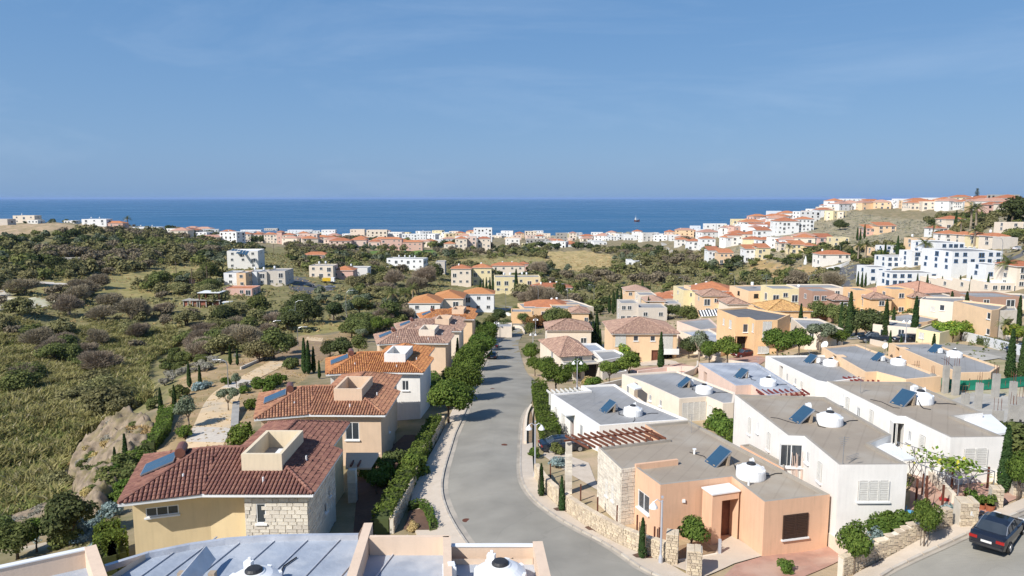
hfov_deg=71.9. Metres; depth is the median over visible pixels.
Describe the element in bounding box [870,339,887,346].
garden wall
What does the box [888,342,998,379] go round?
peach bungalow
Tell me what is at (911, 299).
house
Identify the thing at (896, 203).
house
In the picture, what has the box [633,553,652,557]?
planting square
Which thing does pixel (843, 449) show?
roof aerial
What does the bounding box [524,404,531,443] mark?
garden wall
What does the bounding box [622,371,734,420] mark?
cream bungalow
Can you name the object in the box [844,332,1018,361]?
street
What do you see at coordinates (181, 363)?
bush
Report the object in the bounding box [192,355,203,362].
bush
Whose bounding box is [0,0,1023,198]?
sky
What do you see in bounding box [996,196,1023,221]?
tree
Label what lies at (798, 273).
bare tree
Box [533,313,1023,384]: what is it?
hill bushes
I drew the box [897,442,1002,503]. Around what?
vine frame
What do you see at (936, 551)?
gutter
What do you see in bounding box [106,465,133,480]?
bush
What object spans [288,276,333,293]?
parking lot
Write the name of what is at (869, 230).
house
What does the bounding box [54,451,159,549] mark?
slope weeds
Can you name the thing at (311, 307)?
tree
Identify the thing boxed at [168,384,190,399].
bush
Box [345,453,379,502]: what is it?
lean to
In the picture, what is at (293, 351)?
sand patch
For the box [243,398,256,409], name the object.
bush
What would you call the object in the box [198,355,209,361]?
bush
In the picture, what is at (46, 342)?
bare tree
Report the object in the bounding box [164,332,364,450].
garden weeds
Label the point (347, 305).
olive tree
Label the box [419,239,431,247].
house
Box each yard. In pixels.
[353,435,417,533]
[909,475,1015,514]
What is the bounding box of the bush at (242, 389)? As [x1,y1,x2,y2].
[238,385,251,393]
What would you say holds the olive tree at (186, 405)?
on the ground at (346, 510)
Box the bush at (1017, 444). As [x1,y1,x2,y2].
[1011,437,1023,455]
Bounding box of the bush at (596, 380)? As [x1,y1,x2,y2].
[583,376,602,384]
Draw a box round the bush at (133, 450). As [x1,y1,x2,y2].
[126,448,144,453]
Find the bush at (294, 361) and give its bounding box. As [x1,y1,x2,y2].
[285,357,298,365]
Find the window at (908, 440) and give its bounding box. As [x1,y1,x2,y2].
[905,430,910,443]
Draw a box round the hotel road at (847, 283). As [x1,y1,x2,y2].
[840,264,863,286]
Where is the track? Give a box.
[0,281,67,295]
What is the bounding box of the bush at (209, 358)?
[207,355,218,363]
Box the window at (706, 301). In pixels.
[703,299,710,305]
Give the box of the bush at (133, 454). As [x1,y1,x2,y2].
[126,452,142,459]
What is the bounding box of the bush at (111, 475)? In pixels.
[92,465,126,483]
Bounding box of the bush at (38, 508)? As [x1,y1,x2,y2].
[34,505,44,510]
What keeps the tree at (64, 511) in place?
on the ground at (346, 510)
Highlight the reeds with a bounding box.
[0,313,181,514]
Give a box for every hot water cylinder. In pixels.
[442,561,457,575]
[910,385,918,390]
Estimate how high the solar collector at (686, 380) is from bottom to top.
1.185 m
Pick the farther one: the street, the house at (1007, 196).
the house at (1007, 196)
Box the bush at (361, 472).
[357,456,380,476]
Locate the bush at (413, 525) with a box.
[407,520,419,531]
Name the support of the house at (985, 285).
on the ground at (346, 510)
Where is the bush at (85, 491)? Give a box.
[79,487,91,496]
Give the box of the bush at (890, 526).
[887,519,902,530]
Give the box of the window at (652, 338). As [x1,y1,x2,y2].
[650,336,655,341]
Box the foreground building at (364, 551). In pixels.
[0,523,550,575]
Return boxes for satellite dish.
[821,341,827,346]
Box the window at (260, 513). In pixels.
[255,504,266,525]
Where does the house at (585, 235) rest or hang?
on the ground at (346, 510)
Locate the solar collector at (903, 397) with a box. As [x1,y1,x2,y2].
[889,388,930,409]
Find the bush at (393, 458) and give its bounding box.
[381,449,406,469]
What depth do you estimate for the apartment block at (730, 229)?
560.30 m
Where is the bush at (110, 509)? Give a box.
[95,500,123,518]
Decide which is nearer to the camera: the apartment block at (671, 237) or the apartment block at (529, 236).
the apartment block at (671, 237)
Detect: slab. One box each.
[952,392,1007,421]
[960,350,1002,360]
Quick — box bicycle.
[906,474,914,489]
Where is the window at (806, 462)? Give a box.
[803,451,808,465]
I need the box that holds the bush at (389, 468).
[370,460,396,487]
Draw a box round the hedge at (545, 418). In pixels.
[531,378,561,438]
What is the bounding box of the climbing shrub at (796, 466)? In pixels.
[791,450,802,479]
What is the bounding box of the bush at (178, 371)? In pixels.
[174,368,184,375]
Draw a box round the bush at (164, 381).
[158,377,175,385]
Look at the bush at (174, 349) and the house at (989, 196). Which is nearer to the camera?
the bush at (174, 349)
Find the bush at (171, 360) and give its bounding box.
[158,357,174,363]
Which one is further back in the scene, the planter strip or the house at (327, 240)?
the house at (327, 240)
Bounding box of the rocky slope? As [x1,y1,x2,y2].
[1,503,82,550]
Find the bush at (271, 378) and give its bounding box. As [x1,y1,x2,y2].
[265,375,278,386]
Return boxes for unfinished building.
[182,298,198,306]
[198,290,226,307]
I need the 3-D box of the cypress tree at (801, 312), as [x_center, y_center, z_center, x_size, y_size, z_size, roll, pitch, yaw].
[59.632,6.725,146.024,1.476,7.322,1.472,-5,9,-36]
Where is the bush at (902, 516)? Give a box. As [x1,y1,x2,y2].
[888,509,914,526]
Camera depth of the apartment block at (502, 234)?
1031.34 m
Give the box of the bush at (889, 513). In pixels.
[869,510,893,522]
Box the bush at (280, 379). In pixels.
[272,373,288,384]
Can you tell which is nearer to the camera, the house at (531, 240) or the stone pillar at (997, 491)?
the stone pillar at (997, 491)
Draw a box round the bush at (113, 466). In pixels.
[95,463,119,476]
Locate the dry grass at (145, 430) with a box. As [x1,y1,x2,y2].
[99,424,151,447]
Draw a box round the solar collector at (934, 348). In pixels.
[927,343,945,353]
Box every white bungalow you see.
[551,384,687,450]
[733,394,914,538]
[765,355,860,396]
[826,381,1006,485]
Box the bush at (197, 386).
[191,382,206,391]
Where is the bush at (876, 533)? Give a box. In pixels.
[866,525,886,540]
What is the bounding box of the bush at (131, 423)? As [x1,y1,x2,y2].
[128,421,135,426]
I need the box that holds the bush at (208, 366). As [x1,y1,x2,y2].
[201,364,213,370]
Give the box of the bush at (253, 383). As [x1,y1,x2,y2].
[249,376,260,388]
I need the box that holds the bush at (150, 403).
[144,396,162,409]
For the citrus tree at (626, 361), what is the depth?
106.29 m
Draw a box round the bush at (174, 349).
[168,347,180,352]
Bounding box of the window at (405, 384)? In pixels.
[401,381,409,391]
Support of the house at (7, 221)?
on the ground at (346, 510)
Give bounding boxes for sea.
[0,199,891,235]
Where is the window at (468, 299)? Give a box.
[466,297,470,302]
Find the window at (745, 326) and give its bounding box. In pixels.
[742,324,747,332]
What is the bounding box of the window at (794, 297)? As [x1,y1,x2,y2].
[791,295,797,301]
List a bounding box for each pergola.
[546,387,582,408]
[564,426,665,493]
[756,388,809,395]
[842,376,879,381]
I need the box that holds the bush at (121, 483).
[113,477,129,491]
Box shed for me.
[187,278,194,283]
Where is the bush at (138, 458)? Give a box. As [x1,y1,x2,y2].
[130,451,146,462]
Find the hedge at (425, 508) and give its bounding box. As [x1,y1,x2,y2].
[408,497,437,530]
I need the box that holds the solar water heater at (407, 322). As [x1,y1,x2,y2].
[399,317,413,325]
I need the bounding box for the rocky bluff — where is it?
[68,405,153,515]
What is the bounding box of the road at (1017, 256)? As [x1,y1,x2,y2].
[1003,250,1023,259]
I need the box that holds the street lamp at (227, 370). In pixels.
[212,359,228,386]
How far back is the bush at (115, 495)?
63.20 m
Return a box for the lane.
[890,515,1023,575]
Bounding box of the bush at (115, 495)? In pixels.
[107,487,124,504]
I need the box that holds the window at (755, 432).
[754,422,758,434]
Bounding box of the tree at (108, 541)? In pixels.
[92,517,129,575]
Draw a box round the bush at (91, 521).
[89,518,102,525]
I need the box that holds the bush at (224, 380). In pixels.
[220,377,231,384]
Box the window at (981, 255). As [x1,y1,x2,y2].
[978,253,984,257]
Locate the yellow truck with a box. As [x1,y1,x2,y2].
[322,277,334,282]
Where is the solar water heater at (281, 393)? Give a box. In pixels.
[263,382,293,403]
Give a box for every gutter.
[443,338,498,542]
[516,407,653,575]
[885,512,1023,575]
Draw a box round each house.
[0,219,15,225]
[13,215,41,222]
[27,220,44,223]
[64,220,80,223]
[81,219,112,226]
[107,221,128,227]
[170,227,193,237]
[198,227,214,229]
[223,285,260,295]
[224,271,241,284]
[227,249,264,268]
[236,271,253,284]
[245,232,253,241]
[247,270,264,284]
[252,233,263,242]
[258,270,267,284]
[263,232,276,243]
[264,228,278,229]
[267,268,293,286]
[277,231,284,243]
[282,233,296,237]
[282,236,300,244]
[299,234,319,242]
[301,236,318,243]
[305,252,326,258]
[309,264,337,277]
[320,235,326,242]
[321,230,336,234]
[324,237,339,243]
[329,238,352,245]
[336,266,357,279]
[350,229,365,235]
[352,238,368,248]
[354,266,370,275]
[366,230,387,236]
[368,239,380,248]
[381,237,403,249]
[387,257,427,270]
[402,234,426,239]
[402,240,423,250]
[408,294,443,319]
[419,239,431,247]
[435,289,466,308]
[436,260,445,274]
[441,237,454,240]
[444,241,455,247]
[450,264,471,286]
[455,234,468,237]
[455,236,467,249]
[464,287,495,312]
[467,236,476,250]
[472,263,492,286]
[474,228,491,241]
[477,236,490,250]
[491,262,524,274]
[494,275,539,294]
[497,323,511,336]
[505,238,519,244]
[511,308,531,323]
[515,232,523,237]
[519,261,528,271]
[524,299,549,306]
[526,239,548,245]
[530,283,572,292]
[535,235,544,238]
[535,299,567,307]
[543,318,592,343]
[551,305,579,311]
[556,233,566,240]
[560,356,601,380]
[568,305,590,321]
[569,232,576,239]
[579,234,593,238]
[580,236,593,241]
[583,343,605,355]
[593,349,627,379]
[594,234,606,239]
[602,316,679,361]
[605,236,619,240]
[617,299,638,318]
[621,284,650,299]
[623,235,637,240]
[626,259,632,264]
[632,229,642,234]
[635,291,655,302]
[637,303,666,320]
[640,295,666,304]
[656,291,672,299]
[664,230,673,234]
[664,300,680,314]
[674,228,693,236]
[674,237,688,247]
[677,318,716,337]
[678,329,724,356]
[685,238,697,250]
[690,226,700,229]
[691,281,729,306]
[693,288,731,315]
[695,229,717,238]
[698,236,715,249]
[703,223,715,230]
[704,246,717,261]
[714,223,726,230]
[714,248,733,263]
[716,307,789,355]
[717,291,734,307]
[717,296,750,308]
[719,225,734,236]
[719,235,734,247]
[724,233,741,245]
[727,230,742,233]
[730,219,744,224]
[737,219,764,223]
[739,231,752,243]
[740,244,755,262]
[742,236,758,247]
[747,214,765,218]
[747,223,769,230]
[751,299,813,328]
[752,243,770,259]
[753,227,771,237]
[754,237,766,242]
[760,285,798,303]
[766,211,781,214]
[766,215,782,221]
[767,214,791,218]
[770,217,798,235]
[775,239,789,251]
[778,211,792,213]
[778,236,793,242]
[785,240,805,253]
[790,318,843,349]
[791,232,816,236]
[792,234,814,242]
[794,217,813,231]
[798,287,834,320]
[803,243,817,249]
[812,208,832,217]
[812,250,850,267]
[813,233,832,244]
[824,198,844,204]
[825,293,854,321]
[826,237,848,246]
[827,201,851,210]
[840,199,860,200]
[843,287,872,309]
[845,200,855,209]
[855,200,872,209]
[856,265,891,284]
[859,224,873,235]
[861,292,893,313]
[865,247,874,255]
[866,287,876,291]
[870,222,896,234]
[872,200,890,208]
[873,320,921,335]
[874,255,900,268]
[875,245,894,253]
[876,270,937,286]
[876,286,913,313]
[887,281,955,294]
[889,313,937,326]
[892,199,905,207]
[899,250,921,266]
[902,200,934,210]
[903,198,927,200]
[904,237,934,249]
[906,291,932,308]
[911,240,964,250]
[916,324,959,343]
[919,296,970,321]
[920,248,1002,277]
[920,276,945,284]
[923,225,948,236]
[933,230,955,240]
[934,198,959,210]
[935,215,962,229]
[936,278,951,288]
[947,195,971,198]
[950,231,970,242]
[950,291,1022,308]
[952,278,972,290]
[952,300,1006,337]
[953,200,965,210]
[961,196,986,200]
[964,198,984,211]
[964,232,985,247]
[966,262,994,278]
[970,279,1015,292]
[973,198,1006,209]
[977,232,1012,249]
[978,202,995,213]
[987,195,1019,197]
[992,194,1014,199]
[992,236,1017,249]
[993,201,1005,210]
[993,222,1023,232]
[993,260,1023,290]
[998,306,1016,339]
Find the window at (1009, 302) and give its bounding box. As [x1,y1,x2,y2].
[1006,299,1014,305]
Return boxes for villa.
[117,419,349,553]
[253,371,402,465]
[325,343,434,419]
[373,323,454,372]
[394,314,466,355]
[416,306,477,343]
[538,336,593,366]
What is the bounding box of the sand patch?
[261,340,334,365]
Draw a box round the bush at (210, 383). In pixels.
[203,380,212,387]
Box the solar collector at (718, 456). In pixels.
[705,445,735,469]
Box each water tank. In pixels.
[229,557,296,575]
[474,550,526,575]
[623,402,649,417]
[695,382,718,394]
[736,458,781,482]
[759,375,782,386]
[816,407,857,427]
[823,357,838,366]
[890,356,905,365]
[915,387,955,405]
[946,348,964,357]
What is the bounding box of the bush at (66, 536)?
[46,525,84,550]
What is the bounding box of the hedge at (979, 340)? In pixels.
[975,334,1018,351]
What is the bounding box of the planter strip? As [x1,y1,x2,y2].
[527,409,531,441]
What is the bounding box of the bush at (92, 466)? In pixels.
[88,461,107,469]
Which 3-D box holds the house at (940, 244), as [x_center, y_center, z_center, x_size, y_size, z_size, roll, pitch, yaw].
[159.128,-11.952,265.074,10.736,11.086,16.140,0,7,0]
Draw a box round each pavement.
[411,349,491,558]
[520,408,689,575]
[853,498,1023,575]
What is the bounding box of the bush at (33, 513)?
[27,510,41,516]
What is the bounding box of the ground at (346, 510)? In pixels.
[0,208,1023,575]
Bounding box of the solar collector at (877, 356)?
[870,352,887,362]
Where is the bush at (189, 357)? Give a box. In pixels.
[184,353,194,361]
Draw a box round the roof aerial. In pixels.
[842,436,858,463]
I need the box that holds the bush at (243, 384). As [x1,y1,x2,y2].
[237,381,248,386]
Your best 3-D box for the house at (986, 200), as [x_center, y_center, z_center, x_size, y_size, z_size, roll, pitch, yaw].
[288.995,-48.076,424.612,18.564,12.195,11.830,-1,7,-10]
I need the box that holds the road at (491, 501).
[448,334,647,575]
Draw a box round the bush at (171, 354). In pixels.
[167,352,175,358]
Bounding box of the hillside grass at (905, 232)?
[734,211,1023,285]
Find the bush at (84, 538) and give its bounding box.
[69,533,91,543]
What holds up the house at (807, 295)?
on the ground at (346, 510)
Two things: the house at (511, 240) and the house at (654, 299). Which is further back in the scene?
the house at (511, 240)
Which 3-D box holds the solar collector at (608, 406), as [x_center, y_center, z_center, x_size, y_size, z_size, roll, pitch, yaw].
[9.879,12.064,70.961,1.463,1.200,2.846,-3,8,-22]
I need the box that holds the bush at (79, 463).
[75,460,86,466]
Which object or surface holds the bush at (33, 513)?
on the rocky slope
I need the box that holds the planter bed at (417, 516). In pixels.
[403,509,430,529]
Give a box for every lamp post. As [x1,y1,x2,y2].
[526,421,544,463]
[572,359,582,389]
[649,496,663,562]
[902,318,911,342]
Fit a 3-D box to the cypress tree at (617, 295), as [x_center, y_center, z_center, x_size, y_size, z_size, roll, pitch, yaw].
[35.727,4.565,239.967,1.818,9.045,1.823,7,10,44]
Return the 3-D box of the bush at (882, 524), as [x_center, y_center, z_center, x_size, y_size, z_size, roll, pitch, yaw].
[22.412,14.579,42.997,1.404,1.636,1.667,-5,9,-37]
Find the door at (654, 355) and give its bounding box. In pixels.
[651,350,657,360]
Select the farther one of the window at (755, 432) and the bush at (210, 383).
the bush at (210, 383)
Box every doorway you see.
[585,362,595,376]
[737,336,744,347]
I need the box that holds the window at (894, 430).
[888,420,897,444]
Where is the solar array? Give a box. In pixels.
[232,249,249,254]
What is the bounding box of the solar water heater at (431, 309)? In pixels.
[422,308,433,314]
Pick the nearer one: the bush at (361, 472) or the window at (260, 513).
the window at (260, 513)
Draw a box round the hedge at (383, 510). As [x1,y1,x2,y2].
[371,413,441,534]
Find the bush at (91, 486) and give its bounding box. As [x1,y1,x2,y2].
[80,484,95,490]
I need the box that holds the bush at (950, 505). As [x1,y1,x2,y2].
[939,502,952,508]
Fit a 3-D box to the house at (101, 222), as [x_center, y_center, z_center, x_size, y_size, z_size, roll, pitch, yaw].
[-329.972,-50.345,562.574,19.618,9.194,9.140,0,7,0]
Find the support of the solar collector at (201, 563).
on the foreground building at (364, 551)
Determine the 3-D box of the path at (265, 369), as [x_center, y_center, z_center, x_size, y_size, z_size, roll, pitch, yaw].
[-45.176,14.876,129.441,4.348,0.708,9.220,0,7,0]
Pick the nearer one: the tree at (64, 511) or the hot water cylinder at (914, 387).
the tree at (64, 511)
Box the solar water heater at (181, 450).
[140,441,187,475]
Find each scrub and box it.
[0,210,1023,341]
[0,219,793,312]
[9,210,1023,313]
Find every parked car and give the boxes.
[487,351,497,358]
[538,434,587,452]
[731,348,752,357]
[857,331,888,341]
[892,333,915,341]
[969,510,1023,553]
[1012,246,1021,249]
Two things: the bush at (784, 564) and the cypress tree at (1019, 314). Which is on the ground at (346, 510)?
the cypress tree at (1019, 314)
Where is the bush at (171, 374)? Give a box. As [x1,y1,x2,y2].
[166,372,175,377]
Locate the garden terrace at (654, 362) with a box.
[640,359,677,365]
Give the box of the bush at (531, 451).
[527,447,539,457]
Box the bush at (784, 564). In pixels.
[776,558,794,574]
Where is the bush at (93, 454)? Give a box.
[88,451,97,458]
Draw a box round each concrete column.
[941,355,949,393]
[951,357,960,395]
[961,386,969,404]
[974,372,983,408]
[991,364,1000,397]
[992,397,1003,421]
[1007,371,1017,406]
[1007,393,1019,421]
[1017,387,1023,421]
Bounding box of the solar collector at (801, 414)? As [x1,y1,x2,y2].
[789,405,825,427]
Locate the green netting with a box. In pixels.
[941,375,1023,390]
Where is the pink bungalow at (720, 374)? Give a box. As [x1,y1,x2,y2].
[698,363,801,395]
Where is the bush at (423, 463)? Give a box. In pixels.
[396,452,430,475]
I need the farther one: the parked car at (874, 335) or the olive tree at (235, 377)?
the parked car at (874, 335)
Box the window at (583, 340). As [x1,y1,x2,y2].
[581,338,586,342]
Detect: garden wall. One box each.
[240,351,281,369]
[513,325,524,333]
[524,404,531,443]
[597,379,621,385]
[637,366,698,372]
[678,553,717,562]
[682,361,697,375]
[700,351,758,363]
[826,261,848,268]
[827,532,847,553]
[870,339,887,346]
[928,470,955,502]
[962,332,1020,354]
[992,473,996,482]
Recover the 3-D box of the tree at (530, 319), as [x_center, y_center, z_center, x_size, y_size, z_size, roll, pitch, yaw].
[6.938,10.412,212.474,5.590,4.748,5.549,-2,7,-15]
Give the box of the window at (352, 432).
[344,422,359,440]
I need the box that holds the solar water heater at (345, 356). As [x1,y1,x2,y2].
[331,348,353,364]
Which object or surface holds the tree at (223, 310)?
on the ground at (346, 510)
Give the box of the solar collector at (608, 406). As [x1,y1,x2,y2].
[599,399,623,415]
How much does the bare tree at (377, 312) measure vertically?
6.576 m
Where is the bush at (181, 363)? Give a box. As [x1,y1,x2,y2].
[179,361,186,365]
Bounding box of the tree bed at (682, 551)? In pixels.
[678,541,715,558]
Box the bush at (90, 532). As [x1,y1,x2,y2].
[85,530,93,538]
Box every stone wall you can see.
[389,416,444,533]
[534,463,666,561]
[837,506,952,575]
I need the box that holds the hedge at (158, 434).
[139,404,173,450]
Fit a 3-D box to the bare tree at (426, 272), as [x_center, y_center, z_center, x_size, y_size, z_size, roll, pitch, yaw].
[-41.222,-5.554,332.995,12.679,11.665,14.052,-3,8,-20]
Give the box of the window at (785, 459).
[779,444,802,468]
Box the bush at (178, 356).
[172,351,184,360]
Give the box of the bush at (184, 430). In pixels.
[175,424,193,437]
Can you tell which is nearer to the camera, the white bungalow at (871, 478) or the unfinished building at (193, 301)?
the white bungalow at (871, 478)
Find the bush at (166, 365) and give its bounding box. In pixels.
[159,361,174,369]
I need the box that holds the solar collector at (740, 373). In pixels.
[733,368,752,379]
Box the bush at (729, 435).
[723,426,732,442]
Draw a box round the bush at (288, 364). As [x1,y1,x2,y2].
[282,360,294,369]
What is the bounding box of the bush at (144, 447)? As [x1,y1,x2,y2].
[134,445,151,452]
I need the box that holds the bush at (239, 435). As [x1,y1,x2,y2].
[225,421,255,444]
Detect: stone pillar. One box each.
[665,528,678,564]
[686,543,702,575]
[952,496,979,526]
[988,484,1004,509]
[1008,477,1023,496]
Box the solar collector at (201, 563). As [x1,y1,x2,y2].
[177,546,216,575]
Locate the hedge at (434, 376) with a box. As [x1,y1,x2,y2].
[430,370,440,404]
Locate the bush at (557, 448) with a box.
[549,442,564,454]
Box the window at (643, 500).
[635,489,649,516]
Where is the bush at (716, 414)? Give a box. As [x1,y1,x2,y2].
[703,407,726,430]
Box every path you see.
[186,427,229,442]
[187,442,223,447]
[193,415,230,427]
[199,405,231,415]
[204,396,238,405]
[210,387,239,396]
[223,379,250,387]
[241,372,267,379]
[251,365,279,372]
[264,360,282,366]
[306,337,322,340]
[543,452,596,488]
[673,536,760,575]
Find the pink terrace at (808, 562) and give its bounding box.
[724,546,838,575]
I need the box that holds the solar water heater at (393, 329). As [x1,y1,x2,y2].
[379,327,395,337]
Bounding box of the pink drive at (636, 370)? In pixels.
[631,363,688,372]
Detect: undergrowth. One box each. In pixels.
[1,250,809,333]
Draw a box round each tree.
[0,296,33,315]
[0,314,20,330]
[0,368,45,390]
[0,513,18,527]
[0,517,38,559]
[2,277,40,294]
[6,362,37,373]
[13,361,47,374]
[16,326,53,344]
[17,269,38,282]
[17,517,45,551]
[18,323,48,336]
[32,341,68,359]
[33,336,65,351]
[35,469,74,492]
[38,489,99,537]
[43,256,67,269]
[43,320,76,333]
[47,331,80,343]
[50,293,85,316]
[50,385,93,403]
[53,261,81,272]
[58,334,78,343]
[60,344,82,360]
[64,283,91,299]
[66,278,100,290]
[70,266,88,274]
[72,355,81,363]
[76,349,125,369]
[77,368,111,384]
[78,340,100,352]
[79,373,127,389]
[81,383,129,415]
[83,304,117,320]
[84,273,110,285]
[85,327,109,342]
[92,517,129,575]
[94,292,124,308]
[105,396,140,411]
[110,297,149,318]
[118,319,139,325]
[118,321,138,333]
[121,433,127,452]
[122,386,137,396]
[125,322,151,336]
[126,304,152,315]
[148,270,170,282]
[152,302,170,314]
[157,387,162,408]
[165,282,183,293]
[171,283,193,294]
[171,385,176,407]
[172,310,201,325]
[172,331,190,341]
[172,395,196,423]
[182,332,191,343]
[182,337,195,346]
[183,340,213,356]
[186,362,191,387]
[188,322,217,330]
[189,270,209,281]
[189,328,212,338]
[192,335,212,350]
[192,338,207,347]
[194,278,222,288]
[194,283,218,290]
[198,365,201,381]
[199,261,219,278]
[200,288,231,301]
[202,334,240,354]
[203,328,220,336]
[204,318,222,325]
[205,293,224,302]
[208,304,231,314]
[208,329,223,341]
[209,305,240,318]
[210,325,219,329]
[213,347,227,353]
[215,387,239,409]
[219,324,245,349]
[220,315,245,324]
[220,319,238,329]
[224,301,249,313]
[228,325,262,349]
[228,344,231,364]
[230,373,240,386]
[235,348,238,364]
[236,341,249,349]
[238,316,258,329]
[242,340,276,360]
[246,294,272,309]
[246,309,263,318]
[258,322,276,330]
[260,326,291,358]
[263,311,279,323]
[276,310,303,331]
[277,306,291,314]
[281,300,295,308]
[283,333,298,352]
[288,293,316,302]
[291,296,324,322]
[301,338,305,373]
[305,340,311,373]
[311,346,315,372]
[317,360,320,378]
[319,339,335,356]
[324,301,344,319]
[328,336,352,354]
[337,318,354,337]
[342,301,353,313]
[344,275,363,288]
[345,312,364,321]
[347,296,373,311]
[348,288,358,296]
[349,318,373,331]
[351,333,367,351]
[353,294,368,299]
[355,329,367,335]
[356,274,374,283]
[358,314,372,320]
[361,285,380,297]
[362,467,389,493]
[369,316,383,332]
[372,281,396,288]
[372,306,393,317]
[374,271,387,281]
[374,290,396,298]
[378,300,402,316]
[379,315,393,328]
[381,297,397,302]
[382,318,393,330]
[383,269,405,284]
[383,287,401,298]
[398,287,414,297]
[400,288,409,297]
[400,307,414,318]
[405,276,428,294]
[405,282,418,297]
[411,264,436,281]
[426,377,478,422]
[428,263,443,276]
[437,364,484,386]
[451,347,486,371]
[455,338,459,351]
[460,337,492,357]
[468,332,496,350]
[474,324,497,338]
[475,319,481,328]
[481,321,498,331]
[483,315,497,322]
[491,308,506,320]
[497,319,514,330]
[514,269,517,288]
[517,291,527,301]
[517,313,529,323]
[521,342,539,356]
[524,322,535,334]
[525,284,552,301]
[525,314,543,328]
[526,356,541,375]
[527,260,548,272]
[537,314,545,327]
[537,356,554,381]
[537,463,544,495]
[539,287,562,299]
[541,362,573,391]
[542,306,561,320]
[553,281,566,292]
[556,308,571,318]
[558,476,565,510]
[567,358,588,382]
[589,311,594,320]
[591,320,595,342]
[594,311,599,343]
[598,329,601,345]
[598,360,618,381]
[603,291,615,296]
[608,295,610,312]
[611,291,615,313]
[615,288,618,305]
[615,351,640,373]
[618,343,638,355]
[638,517,646,558]
[657,331,664,367]
[664,304,673,318]
[670,304,680,318]
[676,514,710,543]
[679,305,698,319]
[679,336,698,358]
[689,330,710,361]
[699,340,719,362]
[712,335,741,362]
[761,327,798,355]
[784,243,795,257]
[785,269,811,282]
[789,327,814,354]
[798,303,802,317]
[805,323,837,351]
[807,300,827,318]
[821,271,846,285]
[824,302,840,323]
[830,329,849,345]
[833,219,846,229]
[833,303,859,329]
[835,518,873,574]
[838,301,843,328]
[842,310,863,334]
[845,291,853,336]
[850,239,865,259]
[850,308,882,334]
[858,238,874,257]
[860,272,863,286]
[863,224,865,238]
[864,273,866,286]
[881,299,889,334]
[884,242,886,254]
[887,330,891,350]
[891,307,895,320]
[895,235,898,254]
[910,296,919,327]
[911,497,944,546]
[913,235,934,248]
[927,219,942,236]
[931,334,935,344]
[933,320,966,341]
[953,217,967,231]
[953,320,974,339]
[954,210,957,222]
[961,200,983,230]
[965,201,986,228]
[965,291,969,300]
[968,225,984,246]
[993,254,1021,268]
[995,316,1013,338]
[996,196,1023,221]
[996,424,1012,492]
[1000,323,1023,342]
[1003,328,1016,377]
[1005,450,1023,500]
[1016,295,1022,325]
[1017,336,1023,376]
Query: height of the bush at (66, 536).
2.319 m
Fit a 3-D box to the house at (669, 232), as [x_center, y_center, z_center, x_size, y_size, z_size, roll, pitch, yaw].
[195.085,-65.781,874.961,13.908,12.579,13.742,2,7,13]
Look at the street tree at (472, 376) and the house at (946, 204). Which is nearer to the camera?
the street tree at (472, 376)
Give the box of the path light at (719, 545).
[718,539,721,553]
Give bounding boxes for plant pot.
[963,487,977,496]
[969,492,978,499]
[977,494,987,509]
[985,494,998,511]
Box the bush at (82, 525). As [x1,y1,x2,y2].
[68,519,93,542]
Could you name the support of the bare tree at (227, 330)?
on the ground at (346, 510)
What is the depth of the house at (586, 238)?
871.95 m
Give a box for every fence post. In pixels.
[616,505,617,521]
[636,515,637,530]
[915,478,918,499]
[921,473,923,494]
[925,475,928,496]
[941,485,944,505]
[950,469,953,489]
[986,467,989,487]
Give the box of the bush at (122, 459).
[111,452,139,467]
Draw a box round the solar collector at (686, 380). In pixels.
[676,376,692,389]
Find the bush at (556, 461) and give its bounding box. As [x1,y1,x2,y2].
[548,456,564,466]
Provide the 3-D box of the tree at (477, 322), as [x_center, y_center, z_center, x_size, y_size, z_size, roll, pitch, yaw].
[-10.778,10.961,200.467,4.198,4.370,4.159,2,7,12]
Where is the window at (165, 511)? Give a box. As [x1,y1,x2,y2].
[144,505,179,519]
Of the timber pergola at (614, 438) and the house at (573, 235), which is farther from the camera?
the house at (573, 235)
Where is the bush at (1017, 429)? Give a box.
[1000,419,1023,449]
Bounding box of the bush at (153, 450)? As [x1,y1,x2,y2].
[136,446,156,452]
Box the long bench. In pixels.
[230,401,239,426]
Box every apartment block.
[195,232,212,235]
[220,231,245,242]
[305,230,319,233]
[388,233,402,237]
[418,231,430,233]
[427,234,438,238]
[432,230,444,234]
[444,233,462,237]
[496,233,506,236]
[501,231,513,236]
[518,303,549,316]
[525,231,535,234]
[525,235,534,239]
[536,233,549,236]
[549,302,593,314]
[553,241,568,247]
[591,241,606,244]
[616,233,629,239]
[638,232,658,241]
[653,235,667,241]
[668,235,680,240]
[673,286,691,307]
[728,226,740,231]
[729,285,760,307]
[740,224,766,231]
[766,237,779,248]
[786,284,842,294]
[792,211,820,220]
[816,207,834,210]
[824,210,846,219]
[826,212,843,220]
[890,201,894,208]
[918,201,934,210]
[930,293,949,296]
[1005,293,1023,309]
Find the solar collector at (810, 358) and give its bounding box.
[803,353,822,364]
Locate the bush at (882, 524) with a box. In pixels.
[864,516,891,535]
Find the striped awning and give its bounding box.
[698,309,716,316]
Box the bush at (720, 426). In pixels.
[710,417,733,436]
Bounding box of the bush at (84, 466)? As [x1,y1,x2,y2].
[80,464,90,469]
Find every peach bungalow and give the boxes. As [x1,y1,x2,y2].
[597,420,829,556]
[821,344,941,391]
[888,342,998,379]
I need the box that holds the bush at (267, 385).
[256,378,275,391]
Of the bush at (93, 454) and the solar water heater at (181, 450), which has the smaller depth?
the solar water heater at (181, 450)
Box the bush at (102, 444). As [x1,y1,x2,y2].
[99,440,108,446]

